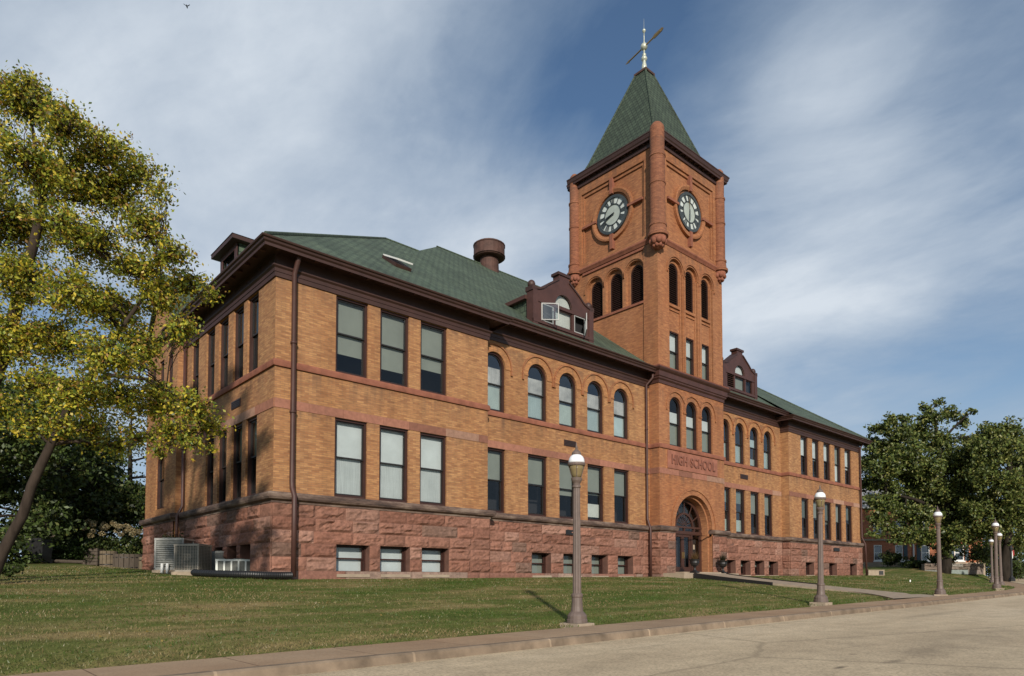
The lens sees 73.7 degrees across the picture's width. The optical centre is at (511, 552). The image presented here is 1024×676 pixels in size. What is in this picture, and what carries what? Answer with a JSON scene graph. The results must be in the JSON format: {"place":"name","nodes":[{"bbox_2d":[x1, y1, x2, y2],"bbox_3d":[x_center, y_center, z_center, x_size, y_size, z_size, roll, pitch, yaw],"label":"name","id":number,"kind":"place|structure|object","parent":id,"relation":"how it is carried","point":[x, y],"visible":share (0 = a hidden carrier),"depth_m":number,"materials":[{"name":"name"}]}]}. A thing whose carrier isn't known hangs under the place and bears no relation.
{"place":"outdoors","nodes":[
{"label":"outdoors","id":0,"kind":"place"},
{"bbox_2d":[0,562,1013,675],"bbox_3d":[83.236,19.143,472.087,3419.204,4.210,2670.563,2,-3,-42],"label":"ground","id":1,"kind":"structure","parent":0,"point":[892,571],"depth_m":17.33,"materials":[{"name":"green plant"}]},
{"bbox_2d":[1,562,27,577],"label":"shrub","id":2,"kind":"object","parent":1,"relation":"on","point":[10,571],"visible":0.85,"depth_m":21.21,"materials":[{"name":"green plant"}]},
{"bbox_2d":[25,538,54,562],"bbox_3d":[-26.663,-0.106,38.564,1.080,1.410,0.976,0,-2,3],"label":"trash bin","id":3,"kind":"object","parent":1,"relation":"on","point":[44,550],"visible":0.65,"depth_m":38.17,"materials":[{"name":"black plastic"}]},
{"bbox_2d":[0,374,107,563],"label":"shade tree","id":4,"kind":"object","parent":1,"relation":"on","point":[19,458],"visible":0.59,"depth_m":37.85,"materials":[{"name":"green plant"}]},
{"bbox_2d":[53,559,82,563],"bbox_3d":[-25.824,0.511,39.712,1.480,0.228,0.200,2,-3,-43],"label":"log edging","id":5,"kind":"object","parent":1,"relation":"on","point":[68,561],"visible":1,"depth_m":39.66,"materials":[{"name":"brown wood"}]},
{"bbox_2d":[42,534,95,562],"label":"shrub","id":6,"kind":"object","parent":1,"relation":"on","point":[74,550],"visible":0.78,"depth_m":40.67,"materials":[{"name":"green plant"}]},
{"bbox_2d":[0,389,144,559],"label":"shade tree","id":7,"kind":"object","parent":1,"relation":"on","point":[84,503],"visible":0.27,"depth_m":43.80,"materials":[{"name":"green plant"}]},
{"bbox_2d":[7,385,145,517],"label":"shade tree","id":8,"kind":"object","parent":1,"relation":"on","point":[118,431],"visible":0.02,"depth_m":63.24,"materials":[{"name":"green plant"}]},
{"bbox_2d":[22,440,143,565],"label":"shade tree","id":9,"kind":"object","parent":1,"relation":"on","point":[120,472],"visible":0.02,"depth_m":49.01,"materials":[{"name":"green plant"}]},
{"bbox_2d":[81,548,105,565],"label":"wooden fence","id":10,"kind":"object","parent":1,"relation":"on","point":[96,551],"visible":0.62,"depth_m":41.07,"materials":[{"name":"brown wood"}]},
{"bbox_2d":[64,519,142,565],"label":"hydrangea bush","id":11,"kind":"object","parent":1,"relation":"on","point":[133,545],"visible":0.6,"depth_m":41.93,"materials":[{"name":"green plant"}]},
{"bbox_2d":[99,551,117,566],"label":"wooden fence","id":12,"kind":"object","parent":1,"relation":"on","point":[106,558],"visible":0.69,"depth_m":40.12,"materials":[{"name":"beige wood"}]},
{"bbox_2d":[78,478,145,565],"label":"shade tree","id":13,"kind":"object","parent":1,"relation":"on","point":[138,500],"visible":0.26,"depth_m":46.02,"materials":[{"name":"green plant"}]},
{"bbox_2d":[81,409,146,544],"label":"shade tree","id":14,"kind":"object","parent":1,"relation":"on","point":[131,460],"visible":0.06,"depth_m":52.29,"materials":[{"name":"green plant"}]},
{"bbox_2d":[0,59,235,574],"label":"yellowing tree","id":15,"kind":"object","parent":1,"relation":"on","point":[49,178],"visible":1,"depth_m":18.19,"materials":[{"name":"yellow plant"}]},
{"bbox_2d":[113,554,142,568],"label":"wooden fence","id":16,"kind":"object","parent":1,"relation":"on","point":[126,560],"visible":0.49,"depth_m":40.22,"materials":[{"name":"brown wood"}]},
{"bbox_2d":[152,538,193,572],"bbox_3d":[-14.349,0.144,29.018,1.320,1.540,1.120,0,-2,-2],"label":"condenser unit","id":17,"kind":"object","parent":1,"relation":"on","point":[164,550],"visible":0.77,"depth_m":28.54,"materials":[{"name":"metal"}]},
{"bbox_2d":[171,543,211,575],"bbox_3d":[-12.618,0.290,27.010,1.120,1.280,1.120,0,-2,4],"label":"condenser unit","id":18,"kind":"object","parent":1,"relation":"on","point":[188,557],"visible":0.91,"depth_m":26.55,"materials":[{"name":"metal"}]},
{"bbox_2d":[212,551,224,569],"bbox_3d":[-11.881,0.469,28.304,1.070,1.080,1.020,0,-2,0],"label":"condenser unit","id":19,"kind":"object","parent":1,"relation":"on","point":[217,554],"visible":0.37,"depth_m":27.86,"materials":[{"name":"metal"}]},
{"bbox_2d":[1,569,456,654],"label":"fallen leaves","id":20,"kind":"object","parent":1,"relation":"on","point":[157,601],"visible":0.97,"depth_m":17.38,"materials":[{"name":"yellow plant"}]},
{"bbox_2d":[215,558,249,570],"bbox_3d":[-10.516,0.606,26.297,1.740,0.760,0.620,1,-2,-18],"label":"condenser unit","id":21,"kind":"object","parent":1,"relation":"on","point":[237,564],"visible":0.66,"depth_m":26.04,"materials":[{"name":"metal"}]},
{"bbox_2d":[190,569,292,578],"bbox_3d":[-10.035,0.764,24.782,4.396,0.376,0.875,-1,-2,17],"label":"drain pipe","id":22,"kind":"object","parent":1,"relation":"on","point":[241,574],"visible":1,"depth_m":24.32,"materials":[{"name":"black plastic"}]},
{"bbox_2d":[139,27,872,578],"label":"school building","id":23,"kind":"structure","parent":1,"relation":"on","point":[395,409],"depth_m":34.65,"materials":[{"name":"brick"}]},
{"bbox_2d":[157,451,163,509],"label":"window","id":24,"kind":"structure","parent":23,"relation":"in","point":[159,480],"depth_m":35.15,"materials":[{"name":"paint"}]},
{"bbox_2d":[193,341,198,397],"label":"window","id":25,"kind":"structure","parent":23,"relation":"in","point":[195,367],"depth_m":32.10,"materials":[{"name":"paint"}]},
{"bbox_2d":[207,436,213,505],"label":"window","id":26,"kind":"structure","parent":23,"relation":"in","point":[209,465],"depth_m":30.22,"materials":[{"name":"glass"}]},
{"bbox_2d":[208,328,214,396],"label":"window","id":27,"kind":"structure","parent":23,"relation":"in","point":[210,349],"depth_m":30.54,"materials":[{"name":"glass"}]},
{"bbox_2d":[219,430,226,502],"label":"window","id":28,"kind":"structure","parent":23,"relation":"in","point":[222,468],"depth_m":29.07,"materials":[{"name":"glass"}]},
{"bbox_2d":[220,317,228,389],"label":"window","id":29,"kind":"structure","parent":23,"relation":"in","point":[223,327],"depth_m":29.30,"materials":[{"name":"glass"}]},
{"bbox_2d":[233,423,241,499],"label":"window","id":30,"kind":"structure","parent":23,"relation":"in","point":[236,463],"depth_m":27.84,"materials":[{"name":"glass"}]},
{"bbox_2d":[235,305,243,380],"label":"window","id":31,"kind":"structure","parent":23,"relation":"in","point":[238,346],"depth_m":28.03,"materials":[{"name":"glass"}]},
{"bbox_2d":[247,416,256,495],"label":"window","id":32,"kind":"structure","parent":23,"relation":"in","point":[254,420],"depth_m":26.68,"materials":[{"name":"glass"}]},
{"bbox_2d":[249,293,258,371],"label":"window","id":33,"kind":"structure","parent":23,"relation":"in","point":[252,301],"depth_m":26.88,"materials":[{"name":"glass"}]},
{"bbox_2d":[334,418,365,498],"bbox_3d":[-6.420,-3.673,26.846,1.394,3.054,0.220,2,-3,-42],"label":"window","id":34,"kind":"structure","parent":23,"relation":"in","point":[350,446],"depth_m":26.99,"materials":[{"name":"glass"}]},
{"bbox_2d":[336,544,364,570],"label":"window","id":35,"kind":"structure","parent":23,"relation":"in","point":[348,557],"depth_m":27.04,"materials":[{"name":"glass"}]},
{"bbox_2d":[336,296,366,377],"bbox_3d":[-6.420,-8.484,27.040,1.394,3.024,0.220,2,-3,-42],"label":"window","id":36,"kind":"structure","parent":23,"relation":"in","point":[351,334],"depth_m":27.21,"materials":[{"name":"paint"}]},
{"bbox_2d":[379,426,406,502],"bbox_3d":[-4.964,-3.621,28.142,1.374,3.054,0.220,2,-3,-42],"label":"window","id":37,"kind":"structure","parent":23,"relation":"in","point":[392,441],"depth_m":28.29,"materials":[{"name":"glass"}]},
{"bbox_2d":[380,546,405,573],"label":"window","id":38,"kind":"structure","parent":23,"relation":"in","point":[390,556],"depth_m":28.33,"materials":[{"name":"glass"}]},
{"bbox_2d":[380,309,407,386],"bbox_3d":[-4.964,-8.432,28.336,1.374,3.024,0.220,2,-3,-42],"label":"window","id":39,"kind":"structure","parent":23,"relation":"in","point":[393,357],"depth_m":28.50,"materials":[{"name":"paint"}]},
{"bbox_2d":[420,321,445,395],"bbox_3d":[-3.497,-8.380,29.642,1.384,3.024,0.220,2,-3,-42],"label":"window","id":40,"kind":"structure","parent":23,"relation":"in","point":[431,360],"depth_m":29.84,"materials":[{"name":"paint"}]},
{"bbox_2d":[420,432,445,505],"bbox_3d":[-3.497,-3.569,29.448,1.384,3.054,0.220,2,-3,-42],"label":"window","id":41,"kind":"structure","parent":23,"relation":"in","point":[432,447],"depth_m":29.61,"materials":[{"name":"paint"}]},
{"bbox_2d":[422,548,444,571],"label":"window","id":42,"kind":"structure","parent":23,"relation":"in","point":[431,562],"depth_m":29.69,"materials":[{"name":"glass"}]},
{"bbox_2d":[488,352,503,412],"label":"window","id":43,"kind":"structure","parent":23,"relation":"in","point":[495,376],"depth_m":33.02,"materials":[{"name":"paint"}]},
{"bbox_2d":[488,448,503,512],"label":"window","id":44,"kind":"structure","parent":23,"relation":"in","point":[495,456],"depth_m":32.87,"materials":[{"name":"paint"}]},
{"bbox_2d":[528,364,545,421],"bbox_3d":[1.158,-8.099,34.632,1.344,2.864,0.220,2,-3,-42],"label":"window","id":45,"kind":"structure","parent":23,"relation":"in","point":[536,388],"depth_m":34.86,"materials":[{"name":"paint"}]},
{"bbox_2d":[528,454,545,516],"bbox_3d":[1.158,-3.368,34.441,1.344,3.054,0.220,2,-3,-42],"label":"window","id":46,"kind":"structure","parent":23,"relation":"in","point":[536,464],"depth_m":34.73,"materials":[{"name":"paint"}]},
{"bbox_2d":[532,552,545,572],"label":"window","id":47,"kind":"structure","parent":23,"relation":"in","point":[537,565],"depth_m":34.86,"materials":[{"name":"glass"}]},
{"bbox_2d":[559,460,572,518],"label":"window","id":48,"kind":"structure","parent":23,"relation":"in","point":[565,483],"depth_m":36.04,"materials":[{"name":"paint"}]},
{"bbox_2d":[559,373,575,427],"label":"window","id":49,"kind":"structure","parent":23,"relation":"in","point":[567,415],"depth_m":36.33,"materials":[{"name":"paint"}]},
{"bbox_2d":[563,554,572,573],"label":"window","id":50,"kind":"structure","parent":23,"relation":"in","point":[567,558],"depth_m":36.27,"materials":[{"name":"glass"}]},
{"bbox_2d":[587,381,602,433],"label":"window","id":51,"kind":"structure","parent":23,"relation":"in","point":[593,414],"depth_m":37.78,"materials":[{"name":"paint"}]},
{"bbox_2d":[588,464,602,521],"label":"window","id":52,"kind":"structure","parent":23,"relation":"in","point":[595,473],"depth_m":37.64,"materials":[{"name":"paint"}]},
{"bbox_2d":[592,555,602,573],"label":"window","id":53,"kind":"structure","parent":23,"relation":"in","point":[597,560],"depth_m":37.84,"materials":[{"name":"glass"}]},
{"bbox_2d":[614,389,627,439],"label":"window","id":54,"kind":"structure","parent":23,"relation":"in","point":[620,425],"depth_m":39.29,"materials":[{"name":"paint"}]},
{"bbox_2d":[614,469,627,523],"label":"window","id":55,"kind":"structure","parent":23,"relation":"in","point":[618,474],"depth_m":39.12,"materials":[{"name":"paint"}]},
{"bbox_2d":[618,556,627,573],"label":"window","id":56,"kind":"structure","parent":23,"relation":"in","point":[622,569],"depth_m":39.30,"materials":[{"name":"glass"}]},
{"bbox_2d":[669,331,678,369],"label":"window","id":57,"kind":"structure","parent":23,"relation":"in","point":[674,356],"depth_m":41.88,"materials":[{"name":"glass"}]},
{"bbox_2d":[669,397,680,446],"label":"window","id":58,"kind":"structure","parent":23,"relation":"in","point":[675,425],"depth_m":41.60,"materials":[{"name":"paint"}]},
{"bbox_2d":[675,534,682,571],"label":"door","id":59,"kind":"structure","parent":23,"relation":"in","point":[678,569],"depth_m":42.29,"materials":[{"name":"brown wood"}]},
{"bbox_2d":[683,535,690,571],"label":"door","id":60,"kind":"structure","parent":23,"relation":"in","point":[685,569],"depth_m":42.83,"materials":[{"name":"brown wood"}]},
{"bbox_2d":[686,338,693,375],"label":"window","id":61,"kind":"structure","parent":23,"relation":"in","point":[689,361],"depth_m":42.97,"materials":[{"name":"glass"}]},
{"bbox_2d":[686,402,696,450],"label":"window","id":62,"kind":"structure","parent":23,"relation":"in","point":[691,438],"depth_m":42.73,"materials":[{"name":"paint"}]},
{"bbox_2d":[702,344,708,380],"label":"window","id":63,"kind":"structure","parent":23,"relation":"in","point":[705,367],"depth_m":44.13,"materials":[{"name":"glass"}]},
{"bbox_2d":[702,407,710,453],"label":"window","id":64,"kind":"structure","parent":23,"relation":"in","point":[706,429],"depth_m":43.86,"materials":[{"name":"paint"}]},
{"bbox_2d":[723,419,728,460],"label":"window","id":65,"kind":"structure","parent":23,"relation":"in","point":[726,450],"depth_m":46.63,"materials":[{"name":"paint"}]},
{"bbox_2d":[724,487,729,530],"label":"window","id":66,"kind":"structure","parent":23,"relation":"in","point":[727,528],"depth_m":46.46,"materials":[{"name":"glass"}]},
{"bbox_2d":[735,423,743,464],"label":"window","id":67,"kind":"structure","parent":23,"relation":"in","point":[739,452],"depth_m":47.86,"materials":[{"name":"paint"}]},
{"bbox_2d":[736,489,744,533],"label":"window","id":68,"kind":"structure","parent":23,"relation":"in","point":[740,525],"depth_m":47.68,"materials":[{"name":"glass"}]},
{"bbox_2d":[750,428,757,467],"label":"window","id":69,"kind":"structure","parent":23,"relation":"in","point":[755,433],"depth_m":49.18,"materials":[{"name":"paint"}]},
{"bbox_2d":[750,492,758,534],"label":"window","id":70,"kind":"structure","parent":23,"relation":"in","point":[753,494],"depth_m":48.99,"materials":[{"name":"glass"}]},
{"bbox_2d":[764,432,770,469],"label":"window","id":71,"kind":"structure","parent":23,"relation":"in","point":[767,458],"depth_m":50.46,"materials":[{"name":"glass"}]},
{"bbox_2d":[764,494,771,535],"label":"window","id":72,"kind":"structure","parent":23,"relation":"in","point":[766,496],"depth_m":50.27,"materials":[{"name":"glass"}]},
{"bbox_2d":[800,436,806,475],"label":"window","id":73,"kind":"structure","parent":23,"relation":"in","point":[803,447],"depth_m":52.97,"materials":[{"name":"glass"}]},
{"bbox_2d":[801,498,807,537],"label":"window","id":74,"kind":"structure","parent":23,"relation":"in","point":[804,505],"depth_m":52.77,"materials":[{"name":"glass"}]},
{"bbox_2d":[812,439,818,477],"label":"window","id":75,"kind":"structure","parent":23,"relation":"in","point":[813,441],"depth_m":54.28,"materials":[{"name":"glass"}]},
{"bbox_2d":[823,443,829,480],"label":"window","id":76,"kind":"structure","parent":23,"relation":"in","point":[824,444],"depth_m":55.63,"materials":[{"name":"glass"}]},
{"bbox_2d":[825,502,830,539],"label":"window","id":77,"kind":"structure","parent":23,"relation":"in","point":[827,520],"depth_m":55.44,"materials":[{"name":"glass"}]},
{"bbox_2d":[834,446,839,482],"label":"window","id":78,"kind":"structure","parent":23,"relation":"in","point":[836,449],"depth_m":56.97,"materials":[{"name":"glass"}]},
{"bbox_2d":[835,504,841,540],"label":"window","id":79,"kind":"structure","parent":23,"relation":"in","point":[837,507],"depth_m":56.77,"materials":[{"name":"glass"}]},
{"bbox_2d":[844,449,850,484],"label":"window","id":80,"kind":"structure","parent":23,"relation":"in","point":[849,472],"depth_m":58.33,"materials":[{"name":"glass"}]},
{"bbox_2d":[846,506,851,541],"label":"window","id":81,"kind":"structure","parent":23,"relation":"in","point":[850,522],"depth_m":58.14,"materials":[{"name":"glass"}]},
{"bbox_2d":[560,442,593,627],"bbox_3d":[1.552,-0.352,16.356,0.580,4.620,0.580,2,-3,-42],"label":"street lamp","id":82,"kind":"object","parent":1,"relation":"on","point":[576,616],"visible":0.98,"depth_m":16.27,"materials":[{"name":"metal"}]},
{"bbox_2d":[160,581,1023,675],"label":"kerb","id":83,"kind":"structure","parent":1,"relation":"on","point":[306,667],"depth_m":12.24,"materials":[{"name":"concrete"}]},
{"bbox_2d":[1008,545,1015,580],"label":"lamp post","id":84,"kind":"object","parent":83,"relation":"on","point":[1011,578],"visible":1,"depth_m":69.94,"materials":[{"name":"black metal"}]},
{"bbox_2d":[663,572,738,577],"bbox_3d":[11.459,1.506,41.156,5.900,0.700,1.460,2,-3,-42],"label":"landing","id":85,"kind":"object","parent":1,"relation":"on","point":[682,575],"visible":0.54,"depth_m":39.26,"materials":[{"name":"concrete"}]},
{"bbox_2d":[689,551,699,572],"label":"planter urn","id":86,"kind":"object","parent":85,"relation":"on","point":[694,561],"visible":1,"depth_m":40.05,"materials":[{"name":"black metal"}]},
{"bbox_2d":[718,553,727,572],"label":"planter urn","id":87,"kind":"object","parent":85,"relation":"on","point":[722,562],"visible":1,"depth_m":42.90,"materials":[{"name":"black metal"}]},
{"bbox_2d":[694,573,772,584],"bbox_3d":[12.029,1.474,37.403,0.100,0.796,4.700,2,-3,-42],"label":"path edging","id":88,"kind":"object","parent":1,"relation":"on","point":[704,576],"visible":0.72,"depth_m":37.53,"materials":[{"name":"black plastic"}]},
{"bbox_2d":[809,486,831,606],"bbox_3d":[11.310,-0.218,25.033,0.580,4.620,0.580,3,-3,-42],"label":"street lamp","id":89,"kind":"object","parent":1,"relation":"on","point":[820,598],"visible":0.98,"depth_m":24.95,"materials":[{"name":"grey metal"}]},
{"bbox_2d":[878,549,904,566],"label":"shrub","id":90,"kind":"object","parent":1,"relation":"on","point":[889,558],"visible":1,"depth_m":83.18,"materials":[{"name":"green plant"}]},
{"bbox_2d":[897,555,928,567],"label":"shrub","id":91,"kind":"object","parent":1,"relation":"on","point":[912,562],"visible":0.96,"depth_m":79.62,"materials":[{"name":"green plant"}]},
{"bbox_2d":[860,489,984,574],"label":"brick house","id":92,"kind":"structure","parent":1,"relation":"on","point":[875,548],"depth_m":92.11,"materials":[{"name":"brick"}]},
{"bbox_2d":[873,545,881,561],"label":"window","id":93,"kind":"structure","parent":92,"relation":"in","point":[877,548],"depth_m":92.33,"materials":[{"name":"grey glass"}]},
{"bbox_2d":[921,545,929,561],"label":"window","id":94,"kind":"structure","parent":92,"relation":"in","point":[924,550],"depth_m":92.35,"materials":[{"name":"grey glass"}]},
{"bbox_2d":[861,397,1005,573],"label":"oak tree","id":95,"kind":"object","parent":1,"relation":"on","point":[930,484],"visible":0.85,"depth_m":74.97,"materials":[{"name":"green plant"}]},
{"bbox_2d":[933,506,947,595],"bbox_3d":[20.851,0.001,33.342,0.580,4.620,0.580,-1,-3,25],"label":"street lamp","id":96,"kind":"object","parent":1,"relation":"on","point":[939,589],"visible":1,"depth_m":33.27,"materials":[{"name":"grey metal"}]},
{"bbox_2d":[924,553,958,563],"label":"shrub","id":97,"kind":"object","parent":1,"relation":"on","point":[933,560],"visible":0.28,"depth_m":78.33,"materials":[{"name":"green plant"}]},
{"bbox_2d":[921,564,983,573],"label":"retaining wall","id":98,"kind":"structure","parent":1,"relation":"on","point":[967,568],"depth_m":76.47,"materials":[{"name":"stone"}]},
{"bbox_2d":[958,541,993,566],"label":"shrub","id":99,"kind":"object","parent":1,"relation":"on","point":[981,555],"visible":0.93,"depth_m":79.19,"materials":[{"name":"green plant"}]},
{"bbox_2d":[951,415,1023,581],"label":"oak tree","id":100,"kind":"object","parent":1,"relation":"on","point":[990,503],"visible":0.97,"depth_m":71.28,"materials":[{"name":"green plant"}]},
{"bbox_2d":[989,538,993,582],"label":"street lamp","id":101,"kind":"object","parent":1,"relation":"on","point":[991,541],"visible":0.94,"depth_m":63.00,"materials":[{"name":"metal"}]},
{"bbox_2d":[989,519,1004,590],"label":"street lamp","id":102,"kind":"object","parent":1,"relation":"on","point":[995,526],"visible":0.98,"depth_m":41.92,"materials":[{"name":"grey metal"}]},
{"bbox_2d":[982,519,1014,577],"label":"oak tree","id":103,"kind":"object","parent":1,"relation":"on","point":[987,569],"visible":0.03,"depth_m":102.64,"materials":[{"name":"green plant"}]},
{"bbox_2d":[997,531,1004,585],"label":"street lamp","id":104,"kind":"object","parent":1,"relation":"on","point":[999,539],"visible":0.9,"depth_m":52.82,"materials":[{"name":"metal"}]},
{"bbox_2d":[993,559,1023,579],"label":"shrub","id":105,"kind":"object","parent":1,"relation":"on","point":[1018,569],"visible":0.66,"depth_m":80.59,"materials":[{"name":"green plant"}]},
{"bbox_2d":[0,0,1023,576],"label":"sky","id":106,"kind":"structure","parent":0,"point":[871,152],"materials":[{"name":"blue"}]},
{"bbox_2d":[7,581,1023,675],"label":"sidewalk","id":107,"kind":"structure","parent":0,"point":[183,666],"depth_m":12.00,"materials":[{"name":"concrete"}]},
{"bbox_2d":[291,577,1023,675],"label":"road","id":108,"kind":"structure","parent":0,"point":[983,637],"depth_m":11.71,"materials":[{"name":"beige concrete"}]},
{"bbox_2d":[699,573,933,599],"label":"path","id":109,"kind":"structure","parent":0,"point":[889,595],"depth_m":34.44,"materials":[{"name":"concrete"}]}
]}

